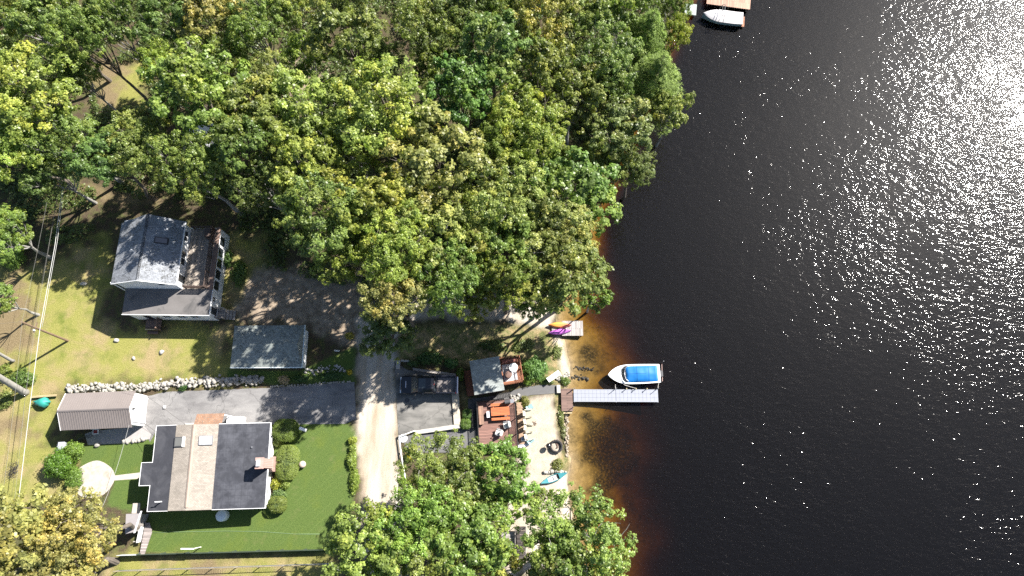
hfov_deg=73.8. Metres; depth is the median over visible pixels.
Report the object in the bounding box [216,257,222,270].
window
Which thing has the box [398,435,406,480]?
white kerb rail
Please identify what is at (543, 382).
bush
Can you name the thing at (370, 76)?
broadleaf tree
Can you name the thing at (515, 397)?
stone lantern
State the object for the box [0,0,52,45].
broadleaf tree
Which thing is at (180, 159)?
broadleaf tree
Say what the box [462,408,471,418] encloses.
clipped bush
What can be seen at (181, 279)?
glazed door
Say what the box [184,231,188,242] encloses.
window
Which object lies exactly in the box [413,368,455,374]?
timber kerb
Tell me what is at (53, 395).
timber beam
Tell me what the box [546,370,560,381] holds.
lounge chair
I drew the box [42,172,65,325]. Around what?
overhead cable
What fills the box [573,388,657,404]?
grey dock
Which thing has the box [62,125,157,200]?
broadleaf tree
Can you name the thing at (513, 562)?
broadleaf tree
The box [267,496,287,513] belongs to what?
clipped bush
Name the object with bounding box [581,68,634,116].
broadleaf tree
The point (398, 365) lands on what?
planting bed edge
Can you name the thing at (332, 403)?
driveway
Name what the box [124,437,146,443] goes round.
stone edging
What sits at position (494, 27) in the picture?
broadleaf tree
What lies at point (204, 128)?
cabin
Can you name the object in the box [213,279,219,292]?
window
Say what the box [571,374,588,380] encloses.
rock row
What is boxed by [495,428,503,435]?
deck chair
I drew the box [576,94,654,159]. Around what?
broadleaf tree
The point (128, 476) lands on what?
stone path
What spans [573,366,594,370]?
rock row
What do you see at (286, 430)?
clipped bush
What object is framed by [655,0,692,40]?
broadleaf tree
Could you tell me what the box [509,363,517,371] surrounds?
round table
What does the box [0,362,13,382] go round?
bush
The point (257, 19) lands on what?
broadleaf tree
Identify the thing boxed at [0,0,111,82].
broadleaf tree
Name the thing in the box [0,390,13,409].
bush
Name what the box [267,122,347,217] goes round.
broadleaf tree
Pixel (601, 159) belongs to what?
broadleaf tree
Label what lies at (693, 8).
old jetty
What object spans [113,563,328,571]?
wire fence
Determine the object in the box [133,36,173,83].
broadleaf tree
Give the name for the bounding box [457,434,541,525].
broadleaf tree
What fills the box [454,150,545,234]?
broadleaf tree
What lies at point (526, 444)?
beach chair
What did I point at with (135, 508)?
door slab
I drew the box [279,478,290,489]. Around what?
bush
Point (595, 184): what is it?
broadleaf tree
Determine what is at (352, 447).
leafy clump
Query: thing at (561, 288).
broadleaf tree
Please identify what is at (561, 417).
bush
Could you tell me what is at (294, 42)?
broadleaf tree
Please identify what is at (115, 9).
broadleaf tree
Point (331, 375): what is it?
bush
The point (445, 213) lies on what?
broadleaf tree
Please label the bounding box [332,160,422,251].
broadleaf tree
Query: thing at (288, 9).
broadleaf tree
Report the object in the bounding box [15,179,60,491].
overhead cable
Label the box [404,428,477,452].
lane
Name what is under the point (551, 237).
broadleaf tree
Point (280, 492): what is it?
bush
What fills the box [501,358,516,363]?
deck bench
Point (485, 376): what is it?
lakeside cabin
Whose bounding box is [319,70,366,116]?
broadleaf tree
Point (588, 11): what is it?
broadleaf tree
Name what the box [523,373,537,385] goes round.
bush
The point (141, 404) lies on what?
roller door
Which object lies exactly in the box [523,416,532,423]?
beach chair
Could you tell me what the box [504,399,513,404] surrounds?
gas grill
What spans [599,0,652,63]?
broadleaf tree
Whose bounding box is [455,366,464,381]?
bush
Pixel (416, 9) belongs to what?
broadleaf tree
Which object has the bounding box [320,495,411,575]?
broadleaf tree
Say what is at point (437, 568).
broadleaf tree
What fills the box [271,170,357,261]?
broadleaf tree
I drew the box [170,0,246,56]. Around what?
broadleaf tree
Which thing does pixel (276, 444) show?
bush
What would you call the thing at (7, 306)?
broadleaf tree
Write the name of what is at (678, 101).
broadleaf tree
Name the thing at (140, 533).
white ramp
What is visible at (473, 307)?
broadleaf tree
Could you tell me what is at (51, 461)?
conifer bush
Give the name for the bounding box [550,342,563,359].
bush
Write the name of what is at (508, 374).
fire table
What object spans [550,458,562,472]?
bush
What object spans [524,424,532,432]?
beach chair
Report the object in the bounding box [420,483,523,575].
broadleaf tree
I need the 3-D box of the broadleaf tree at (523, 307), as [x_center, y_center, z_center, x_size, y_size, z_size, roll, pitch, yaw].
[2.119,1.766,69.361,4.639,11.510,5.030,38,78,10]
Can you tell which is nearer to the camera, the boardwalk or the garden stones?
the boardwalk
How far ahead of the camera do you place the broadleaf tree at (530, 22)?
68.41 m
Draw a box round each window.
[180,250,186,266]
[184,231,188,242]
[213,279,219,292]
[215,268,220,280]
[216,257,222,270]
[217,246,223,259]
[219,235,225,248]
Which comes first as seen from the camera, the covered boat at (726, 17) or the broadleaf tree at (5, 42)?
the broadleaf tree at (5, 42)
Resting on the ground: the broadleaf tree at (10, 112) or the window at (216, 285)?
the broadleaf tree at (10, 112)
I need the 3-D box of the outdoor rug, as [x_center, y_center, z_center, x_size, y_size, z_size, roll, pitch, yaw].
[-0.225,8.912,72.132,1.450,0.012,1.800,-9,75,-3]
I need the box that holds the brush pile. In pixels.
[5,458,17,479]
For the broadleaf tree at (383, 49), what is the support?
on the ground
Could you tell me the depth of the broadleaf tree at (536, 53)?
67.73 m
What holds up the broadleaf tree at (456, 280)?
on the ground
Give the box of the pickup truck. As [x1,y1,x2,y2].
[400,373,457,395]
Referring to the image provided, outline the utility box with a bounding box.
[57,442,66,448]
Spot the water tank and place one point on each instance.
(222, 515)
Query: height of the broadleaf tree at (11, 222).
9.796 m
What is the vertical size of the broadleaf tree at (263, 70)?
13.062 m
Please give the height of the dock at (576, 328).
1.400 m
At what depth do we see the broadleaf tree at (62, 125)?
67.29 m
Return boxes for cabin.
[183,123,213,149]
[464,355,523,396]
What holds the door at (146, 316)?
in the white cottage
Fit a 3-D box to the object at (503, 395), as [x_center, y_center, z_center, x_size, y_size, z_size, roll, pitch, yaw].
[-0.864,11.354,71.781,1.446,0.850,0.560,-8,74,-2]
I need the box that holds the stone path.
[115,473,139,479]
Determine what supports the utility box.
on the ground
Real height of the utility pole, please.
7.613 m
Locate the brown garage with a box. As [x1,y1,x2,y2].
[57,391,147,430]
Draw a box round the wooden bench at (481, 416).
[478,406,483,424]
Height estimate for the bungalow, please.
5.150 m
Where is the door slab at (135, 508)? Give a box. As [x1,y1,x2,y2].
[131,503,140,513]
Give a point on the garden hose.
(207, 531)
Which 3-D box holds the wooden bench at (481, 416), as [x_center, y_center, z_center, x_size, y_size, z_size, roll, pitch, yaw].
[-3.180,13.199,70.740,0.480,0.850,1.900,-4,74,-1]
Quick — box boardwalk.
[139,522,151,553]
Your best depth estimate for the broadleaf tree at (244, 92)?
65.61 m
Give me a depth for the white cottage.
71.22 m
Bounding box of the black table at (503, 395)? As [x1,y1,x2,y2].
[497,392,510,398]
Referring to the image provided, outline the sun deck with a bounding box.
[476,399,517,451]
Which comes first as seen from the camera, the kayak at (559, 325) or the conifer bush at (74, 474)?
the conifer bush at (74, 474)
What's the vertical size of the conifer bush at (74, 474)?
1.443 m
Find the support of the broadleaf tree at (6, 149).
on the ground
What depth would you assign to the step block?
72.19 m
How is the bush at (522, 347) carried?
on the ground
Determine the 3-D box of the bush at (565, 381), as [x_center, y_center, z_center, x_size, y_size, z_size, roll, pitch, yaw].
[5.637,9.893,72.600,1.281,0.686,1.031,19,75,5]
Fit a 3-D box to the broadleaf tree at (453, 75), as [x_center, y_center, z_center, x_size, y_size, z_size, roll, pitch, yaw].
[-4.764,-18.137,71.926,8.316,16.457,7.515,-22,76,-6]
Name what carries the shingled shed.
on the ground
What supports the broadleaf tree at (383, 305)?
on the ground
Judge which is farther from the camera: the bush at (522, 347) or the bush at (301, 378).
the bush at (522, 347)
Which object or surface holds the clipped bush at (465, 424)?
on the ground
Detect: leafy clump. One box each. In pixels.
[345,449,356,470]
[348,436,357,443]
[348,444,356,451]
[349,469,359,495]
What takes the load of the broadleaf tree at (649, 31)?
on the ground
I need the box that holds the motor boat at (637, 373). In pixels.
[607,364,662,383]
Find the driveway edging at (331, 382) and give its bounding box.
[270,380,350,387]
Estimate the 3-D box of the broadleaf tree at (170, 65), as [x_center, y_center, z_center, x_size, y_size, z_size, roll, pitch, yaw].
[-30.815,-18.247,71.351,9.496,17.542,10.508,29,76,8]
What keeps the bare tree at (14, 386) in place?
on the ground
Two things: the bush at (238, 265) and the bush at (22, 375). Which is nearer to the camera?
the bush at (22, 375)
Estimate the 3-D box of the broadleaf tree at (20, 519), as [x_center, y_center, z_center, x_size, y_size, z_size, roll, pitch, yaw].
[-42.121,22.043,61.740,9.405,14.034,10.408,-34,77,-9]
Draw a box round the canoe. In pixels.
[541,473,566,483]
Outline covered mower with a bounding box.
[32,397,50,407]
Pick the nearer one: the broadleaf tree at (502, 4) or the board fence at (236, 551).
the board fence at (236, 551)
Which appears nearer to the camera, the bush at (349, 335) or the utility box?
the utility box
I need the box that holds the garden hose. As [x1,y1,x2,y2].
[157,531,289,533]
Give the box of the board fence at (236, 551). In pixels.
[116,548,323,555]
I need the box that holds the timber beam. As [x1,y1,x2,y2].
[32,394,56,397]
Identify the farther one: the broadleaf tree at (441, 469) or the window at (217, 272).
the window at (217, 272)
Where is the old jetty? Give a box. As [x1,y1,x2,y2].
[685,4,696,20]
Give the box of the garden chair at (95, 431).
[91,429,100,434]
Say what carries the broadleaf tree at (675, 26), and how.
on the ground
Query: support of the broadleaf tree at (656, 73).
on the ground
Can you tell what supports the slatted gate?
on the ground
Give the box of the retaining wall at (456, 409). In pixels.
[415,392,460,434]
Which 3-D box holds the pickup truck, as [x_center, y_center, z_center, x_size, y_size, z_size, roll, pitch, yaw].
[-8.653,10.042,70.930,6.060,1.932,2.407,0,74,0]
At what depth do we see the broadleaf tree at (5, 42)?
69.64 m
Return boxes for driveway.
[144,382,355,440]
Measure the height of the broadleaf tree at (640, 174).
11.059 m
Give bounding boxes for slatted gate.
[470,409,475,427]
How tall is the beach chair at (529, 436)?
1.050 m
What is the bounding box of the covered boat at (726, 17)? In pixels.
[702,4,744,26]
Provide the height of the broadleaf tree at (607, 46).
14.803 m
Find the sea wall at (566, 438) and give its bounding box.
[563,414,568,457]
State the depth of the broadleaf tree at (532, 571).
58.12 m
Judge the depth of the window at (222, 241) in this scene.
74.44 m
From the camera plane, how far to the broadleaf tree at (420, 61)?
69.86 m
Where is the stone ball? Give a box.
[299,461,305,467]
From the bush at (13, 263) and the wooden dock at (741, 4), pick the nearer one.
the bush at (13, 263)
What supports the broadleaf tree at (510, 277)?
on the ground
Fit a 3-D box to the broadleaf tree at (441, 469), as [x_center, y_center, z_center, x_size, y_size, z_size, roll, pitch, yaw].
[-5.901,18.090,64.077,9.450,12.395,9.344,9,75,3]
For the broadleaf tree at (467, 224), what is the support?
on the ground
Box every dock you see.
[552,321,582,335]
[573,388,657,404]
[704,0,750,16]
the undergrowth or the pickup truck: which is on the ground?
the undergrowth
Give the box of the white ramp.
[133,516,143,542]
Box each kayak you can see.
[548,322,570,327]
[548,329,570,334]
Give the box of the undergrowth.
[0,0,669,300]
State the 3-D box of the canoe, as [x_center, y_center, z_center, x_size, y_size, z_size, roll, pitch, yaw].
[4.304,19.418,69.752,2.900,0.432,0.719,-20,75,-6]
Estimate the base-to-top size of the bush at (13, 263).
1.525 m
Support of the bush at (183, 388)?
on the ground
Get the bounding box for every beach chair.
[518,442,530,447]
[523,409,531,416]
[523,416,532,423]
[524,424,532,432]
[524,431,533,440]
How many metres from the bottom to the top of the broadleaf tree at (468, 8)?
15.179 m
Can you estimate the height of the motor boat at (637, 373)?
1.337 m
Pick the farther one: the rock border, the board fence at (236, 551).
the rock border
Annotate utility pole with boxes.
[21,321,68,341]
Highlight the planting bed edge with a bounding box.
[396,360,410,368]
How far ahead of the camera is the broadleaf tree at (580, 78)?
68.19 m
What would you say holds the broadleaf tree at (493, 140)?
on the ground
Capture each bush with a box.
[0,227,28,271]
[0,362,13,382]
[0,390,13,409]
[9,366,35,387]
[41,446,77,478]
[62,439,84,460]
[64,466,83,491]
[179,385,186,391]
[223,248,233,267]
[229,258,247,288]
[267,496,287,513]
[270,487,287,497]
[271,477,281,489]
[272,419,298,442]
[273,440,285,446]
[277,375,289,385]
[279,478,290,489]
[290,374,308,382]
[317,370,343,381]
[344,332,354,340]
[407,359,419,366]
[415,351,444,365]
[444,358,458,368]
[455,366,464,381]
[460,418,470,429]
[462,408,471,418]
[477,338,506,352]
[513,337,534,351]
[521,395,529,408]
[522,354,548,380]
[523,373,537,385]
[538,376,553,384]
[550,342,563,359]
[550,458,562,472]
[556,405,563,425]
[559,376,570,386]
[561,424,565,438]
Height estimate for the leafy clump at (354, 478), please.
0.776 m
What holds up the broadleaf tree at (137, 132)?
on the ground
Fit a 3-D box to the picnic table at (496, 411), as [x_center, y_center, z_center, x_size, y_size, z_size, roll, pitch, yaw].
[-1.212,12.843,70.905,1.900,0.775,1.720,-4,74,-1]
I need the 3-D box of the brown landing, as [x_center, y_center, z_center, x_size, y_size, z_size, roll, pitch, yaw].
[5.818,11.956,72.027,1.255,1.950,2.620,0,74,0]
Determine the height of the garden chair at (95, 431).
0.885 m
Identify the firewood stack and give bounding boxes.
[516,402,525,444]
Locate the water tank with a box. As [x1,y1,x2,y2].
[216,510,228,521]
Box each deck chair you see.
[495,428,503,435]
[503,421,510,428]
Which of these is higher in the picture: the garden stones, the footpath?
the garden stones
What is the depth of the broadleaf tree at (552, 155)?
66.89 m
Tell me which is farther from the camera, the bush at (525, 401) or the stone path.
the bush at (525, 401)
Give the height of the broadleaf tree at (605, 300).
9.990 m
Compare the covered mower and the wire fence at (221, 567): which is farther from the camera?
the covered mower
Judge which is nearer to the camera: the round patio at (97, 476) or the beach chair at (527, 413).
the round patio at (97, 476)
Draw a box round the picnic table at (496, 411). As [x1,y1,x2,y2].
[491,403,509,420]
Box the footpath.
[461,385,556,439]
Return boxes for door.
[134,398,146,421]
[140,315,155,318]
[178,273,184,284]
[211,306,217,316]
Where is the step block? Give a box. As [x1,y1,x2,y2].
[556,385,560,392]
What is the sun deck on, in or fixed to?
on the ground
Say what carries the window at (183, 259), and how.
in the white cottage
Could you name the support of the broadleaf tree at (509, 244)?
on the ground
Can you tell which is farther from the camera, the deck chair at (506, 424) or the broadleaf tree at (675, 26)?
the broadleaf tree at (675, 26)
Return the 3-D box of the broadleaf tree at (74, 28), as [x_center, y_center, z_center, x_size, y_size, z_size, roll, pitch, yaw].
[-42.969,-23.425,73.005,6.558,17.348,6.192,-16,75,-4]
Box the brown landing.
[561,389,573,413]
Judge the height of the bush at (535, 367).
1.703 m
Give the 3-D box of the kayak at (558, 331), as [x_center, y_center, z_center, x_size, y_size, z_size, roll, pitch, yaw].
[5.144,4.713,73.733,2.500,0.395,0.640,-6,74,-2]
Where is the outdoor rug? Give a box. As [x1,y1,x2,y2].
[502,364,517,381]
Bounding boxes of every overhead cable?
[4,193,48,480]
[12,166,61,489]
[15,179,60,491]
[19,186,62,492]
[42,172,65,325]
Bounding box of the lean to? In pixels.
[125,511,148,533]
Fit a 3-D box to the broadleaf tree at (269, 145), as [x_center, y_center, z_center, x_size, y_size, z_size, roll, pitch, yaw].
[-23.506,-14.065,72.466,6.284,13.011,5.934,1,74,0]
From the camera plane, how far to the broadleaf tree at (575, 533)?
56.50 m
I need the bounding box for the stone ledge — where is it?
[543,469,566,474]
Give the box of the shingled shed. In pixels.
[230,325,307,368]
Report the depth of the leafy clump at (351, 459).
69.38 m
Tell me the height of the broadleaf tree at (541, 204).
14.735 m
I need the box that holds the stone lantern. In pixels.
[509,393,519,401]
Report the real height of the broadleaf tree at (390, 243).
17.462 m
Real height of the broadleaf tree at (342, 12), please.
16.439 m
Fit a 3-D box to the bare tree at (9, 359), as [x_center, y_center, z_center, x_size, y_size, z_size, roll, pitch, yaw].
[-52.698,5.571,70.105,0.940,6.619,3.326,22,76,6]
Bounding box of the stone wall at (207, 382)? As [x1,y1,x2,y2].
[65,374,264,393]
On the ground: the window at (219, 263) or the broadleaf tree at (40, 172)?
the broadleaf tree at (40, 172)
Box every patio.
[76,461,114,497]
[85,426,150,444]
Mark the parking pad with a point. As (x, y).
(421, 411)
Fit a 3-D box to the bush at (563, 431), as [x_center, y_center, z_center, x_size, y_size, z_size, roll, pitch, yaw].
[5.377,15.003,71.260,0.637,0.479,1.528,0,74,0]
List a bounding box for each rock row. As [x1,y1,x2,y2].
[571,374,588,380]
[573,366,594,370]
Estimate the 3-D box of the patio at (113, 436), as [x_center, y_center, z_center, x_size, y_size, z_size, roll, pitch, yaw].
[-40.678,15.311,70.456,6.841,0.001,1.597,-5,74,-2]
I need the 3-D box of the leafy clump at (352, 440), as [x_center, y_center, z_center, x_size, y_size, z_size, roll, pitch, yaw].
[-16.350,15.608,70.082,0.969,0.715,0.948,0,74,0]
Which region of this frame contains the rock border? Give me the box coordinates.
[304,364,345,375]
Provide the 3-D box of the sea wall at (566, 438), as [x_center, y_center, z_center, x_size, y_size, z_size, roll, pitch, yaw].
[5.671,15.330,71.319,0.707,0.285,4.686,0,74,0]
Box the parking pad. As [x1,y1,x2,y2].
[394,362,453,434]
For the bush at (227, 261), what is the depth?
74.93 m
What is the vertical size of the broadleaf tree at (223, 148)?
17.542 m
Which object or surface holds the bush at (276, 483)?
on the ground
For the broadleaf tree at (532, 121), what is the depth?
65.47 m
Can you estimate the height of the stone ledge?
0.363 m
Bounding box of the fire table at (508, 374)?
[505,371,511,377]
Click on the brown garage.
(101, 410)
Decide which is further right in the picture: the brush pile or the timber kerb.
the timber kerb
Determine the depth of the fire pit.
70.62 m
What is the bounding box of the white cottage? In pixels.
[110,214,235,333]
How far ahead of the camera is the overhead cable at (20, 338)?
65.97 m
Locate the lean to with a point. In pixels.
(135, 520)
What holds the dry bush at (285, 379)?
on the ground
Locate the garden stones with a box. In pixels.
[555,371,569,380]
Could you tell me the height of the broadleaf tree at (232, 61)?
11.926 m
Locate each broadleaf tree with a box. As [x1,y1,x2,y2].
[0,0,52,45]
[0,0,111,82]
[0,27,60,106]
[0,40,86,146]
[0,118,72,186]
[0,203,52,265]
[0,282,39,317]
[0,482,73,575]
[0,517,119,575]
[16,147,97,204]
[20,105,123,184]
[32,486,144,575]
[38,0,149,103]
[47,48,122,116]
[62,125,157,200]
[80,0,158,78]
[97,99,192,189]
[130,0,206,72]
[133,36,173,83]
[135,34,250,152]
[140,128,243,216]
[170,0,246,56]
[196,114,273,192]
[197,28,258,100]
[207,73,279,162]
[223,0,285,64]
[224,150,288,212]
[248,46,295,102]
[256,63,351,147]
[256,113,307,175]
[261,0,313,61]
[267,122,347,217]
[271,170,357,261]
[276,29,327,75]
[302,0,389,71]
[309,218,372,285]
[311,110,380,177]
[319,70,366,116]
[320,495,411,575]
[328,52,432,168]
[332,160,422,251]
[349,197,439,287]
[356,270,428,331]
[357,33,405,99]
[357,302,419,364]
[362,472,465,566]
[362,526,456,575]
[371,101,492,213]
[390,0,464,88]
[393,428,489,533]
[395,199,489,273]
[410,237,486,318]
[412,40,460,101]
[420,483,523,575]
[425,50,507,150]
[431,0,499,69]
[442,535,524,575]
[446,8,533,102]
[451,217,502,276]
[451,276,497,322]
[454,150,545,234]
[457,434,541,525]
[469,214,536,288]
[473,116,526,178]
[476,254,531,313]
[485,0,536,71]
[487,79,573,181]
[504,0,580,86]
[508,29,580,103]
[510,180,565,249]
[510,275,552,320]
[512,189,602,276]
[518,138,572,190]
[518,515,594,575]
[520,240,613,317]
[520,481,637,575]
[522,481,557,519]
[529,145,623,243]
[545,62,609,145]
[555,0,612,75]
[569,11,645,111]
[570,135,634,197]
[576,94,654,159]
[578,277,613,313]
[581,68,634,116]
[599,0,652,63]
[615,8,670,77]
[616,50,684,135]
[616,143,656,201]
[650,87,695,149]
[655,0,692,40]
[661,12,694,54]
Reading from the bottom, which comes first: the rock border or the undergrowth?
the rock border
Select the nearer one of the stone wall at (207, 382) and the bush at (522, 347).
the stone wall at (207, 382)
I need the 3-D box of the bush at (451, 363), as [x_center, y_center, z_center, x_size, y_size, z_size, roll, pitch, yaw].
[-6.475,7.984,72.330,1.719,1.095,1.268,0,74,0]
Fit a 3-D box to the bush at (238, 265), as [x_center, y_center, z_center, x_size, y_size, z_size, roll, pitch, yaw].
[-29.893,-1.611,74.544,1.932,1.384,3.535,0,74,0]
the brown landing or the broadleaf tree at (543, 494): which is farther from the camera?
the brown landing
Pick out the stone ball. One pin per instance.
(302, 464)
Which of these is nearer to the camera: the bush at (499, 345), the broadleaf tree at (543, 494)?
the broadleaf tree at (543, 494)
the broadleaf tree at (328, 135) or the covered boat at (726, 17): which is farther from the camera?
the covered boat at (726, 17)
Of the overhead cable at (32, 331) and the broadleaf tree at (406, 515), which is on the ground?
the broadleaf tree at (406, 515)
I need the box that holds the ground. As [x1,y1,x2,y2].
[0,0,1023,575]
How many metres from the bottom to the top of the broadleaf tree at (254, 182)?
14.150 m
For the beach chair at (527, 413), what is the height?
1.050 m
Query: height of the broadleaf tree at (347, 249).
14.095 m
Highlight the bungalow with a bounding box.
[139,413,278,511]
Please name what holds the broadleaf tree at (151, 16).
on the ground
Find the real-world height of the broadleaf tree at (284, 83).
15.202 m
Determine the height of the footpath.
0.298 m
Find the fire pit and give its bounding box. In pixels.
[550,439,562,452]
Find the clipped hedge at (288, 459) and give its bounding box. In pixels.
[275,445,299,480]
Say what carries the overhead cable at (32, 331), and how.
attached to the utility pole
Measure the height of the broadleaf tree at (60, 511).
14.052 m
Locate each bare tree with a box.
[0,352,14,362]
[0,374,29,395]
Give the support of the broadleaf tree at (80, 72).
on the ground
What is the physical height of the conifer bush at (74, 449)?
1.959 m
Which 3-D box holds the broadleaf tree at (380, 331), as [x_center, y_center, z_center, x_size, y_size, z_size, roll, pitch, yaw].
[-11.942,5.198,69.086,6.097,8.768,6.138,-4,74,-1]
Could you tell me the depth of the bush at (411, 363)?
72.13 m
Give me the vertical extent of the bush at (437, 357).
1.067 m
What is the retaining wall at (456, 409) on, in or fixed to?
on the ground
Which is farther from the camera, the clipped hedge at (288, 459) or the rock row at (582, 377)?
the rock row at (582, 377)
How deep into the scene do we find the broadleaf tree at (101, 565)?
57.35 m
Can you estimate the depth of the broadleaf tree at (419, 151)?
62.28 m
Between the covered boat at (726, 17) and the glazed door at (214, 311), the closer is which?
the glazed door at (214, 311)
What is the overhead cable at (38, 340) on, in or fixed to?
attached to the utility pole
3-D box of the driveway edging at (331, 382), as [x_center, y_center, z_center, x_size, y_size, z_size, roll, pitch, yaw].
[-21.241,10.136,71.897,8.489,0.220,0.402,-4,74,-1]

